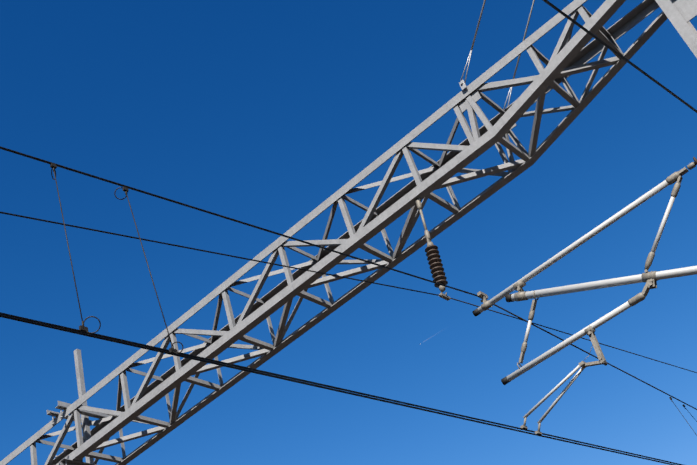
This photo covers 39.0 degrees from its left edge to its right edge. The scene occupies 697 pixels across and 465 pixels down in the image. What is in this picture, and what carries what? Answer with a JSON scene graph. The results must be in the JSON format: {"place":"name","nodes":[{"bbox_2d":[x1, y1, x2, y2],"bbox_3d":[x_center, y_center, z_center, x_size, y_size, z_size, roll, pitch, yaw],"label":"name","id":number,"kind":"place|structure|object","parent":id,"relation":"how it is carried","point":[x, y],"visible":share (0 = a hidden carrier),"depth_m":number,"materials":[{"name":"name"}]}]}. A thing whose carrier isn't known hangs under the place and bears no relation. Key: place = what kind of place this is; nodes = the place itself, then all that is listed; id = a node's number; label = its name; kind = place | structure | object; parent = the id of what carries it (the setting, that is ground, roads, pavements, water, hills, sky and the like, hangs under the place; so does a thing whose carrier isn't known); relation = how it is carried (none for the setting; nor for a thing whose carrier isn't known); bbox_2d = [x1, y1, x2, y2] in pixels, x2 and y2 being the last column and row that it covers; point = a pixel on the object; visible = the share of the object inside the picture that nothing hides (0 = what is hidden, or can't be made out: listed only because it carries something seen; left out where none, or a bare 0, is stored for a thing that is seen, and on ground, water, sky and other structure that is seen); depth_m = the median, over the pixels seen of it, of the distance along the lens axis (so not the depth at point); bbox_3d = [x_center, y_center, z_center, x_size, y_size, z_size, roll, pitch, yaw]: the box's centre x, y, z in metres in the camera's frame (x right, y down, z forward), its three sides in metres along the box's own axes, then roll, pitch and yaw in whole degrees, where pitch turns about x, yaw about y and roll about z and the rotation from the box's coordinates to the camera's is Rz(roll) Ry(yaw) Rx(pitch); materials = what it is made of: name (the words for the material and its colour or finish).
{"place":"outdoors","nodes":[
{"label":"outdoors","id":0,"kind":"place"},
{"bbox_2d":[0,0,696,464],"label":"sky","id":1,"kind":"structure","parent":0,"point":[253,112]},
{"label":"ground","id":2,"kind":"structure","parent":0,"visible":0},
{"bbox_2d":[655,0,696,57],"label":"mast","id":3,"kind":"object","parent":2,"relation":"on","point":[680,14],"visible":1,"depth_m":8.45,"materials":[{"name":"metal"}]},
{"bbox_2d":[0,0,666,464],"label":"gantry beam","id":4,"kind":"structure","parent":3,"relation":"attached to","point":[570,56],"depth_m":10.47,"materials":[{"name":"metal"}]},
{"bbox_2d":[47,349,109,464],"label":"drop post","id":5,"kind":"object","parent":4,"relation":"attached to","point":[85,415],"visible":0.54,"depth_m":12.68,"materials":[{"name":"metal"}]},
{"bbox_2d":[414,197,450,300],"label":"insulator fittings","id":6,"kind":"object","parent":4,"relation":"hanging from","point":[429,242],"visible":0.9,"depth_m":9.56,"materials":[{"name":"grey metal"}]},
{"bbox_2d":[425,245,447,287],"bbox_3d":[0.834,0.318,9.380,0.172,0.448,0.132,-38,-41,24],"label":"insulator","id":7,"kind":"object","parent":6,"relation":"attached to","point":[435,263],"visible":0.92,"depth_m":9.35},
{"bbox_2d":[459,0,534,108],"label":"suspension cables","id":8,"kind":"object","parent":4,"relation":"on","point":[462,84],"visible":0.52,"depth_m":9.98,"materials":[{"name":"silver metal"}]},
{"bbox_2d":[0,0,696,409],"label":"overhead wires","id":9,"kind":"object","parent":3,"relation":"attached to","point":[346,254],"visible":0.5,"depth_m":7.04,"materials":[{"name":"black metal"}]},
{"bbox_2d":[477,162,695,434],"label":"pipe clamps","id":10,"kind":"object","parent":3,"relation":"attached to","point":[649,279],"visible":0.9,"depth_m":8.31,"materials":[{"name":"grey metal"}]},
{"bbox_2d":[0,312,682,464],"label":"contact wires","id":11,"kind":"object","parent":10,"relation":"attached to","point":[131,343],"visible":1,"depth_m":6.33,"materials":[{"name":"black metal"}]},
{"bbox_2d":[50,163,685,408],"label":"dropper clamps","id":12,"kind":"object","parent":11,"relation":"attached to","point":[54,167],"visible":0.9,"depth_m":6.07,"materials":[{"name":"grey metal"}]},
{"bbox_2d":[51,168,696,435],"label":"dropper wires","id":13,"kind":"object","parent":12,"relation":"hanging from","point":[150,275],"visible":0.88,"depth_m":5.79,"materials":[{"name":"black metal"}]},
{"bbox_2d":[478,180,696,423],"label":"cantilever tubes","id":14,"kind":"object","parent":10,"relation":"attached to","point":[660,275],"visible":0.77,"depth_m":8.48},
{"bbox_2d":[472,294,513,384],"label":"tube end caps","id":15,"kind":"object","parent":14,"relation":"attached to","point":[504,380],"visible":0.81,"depth_m":9.01,"materials":[{"name":"black plastic"}]}
]}

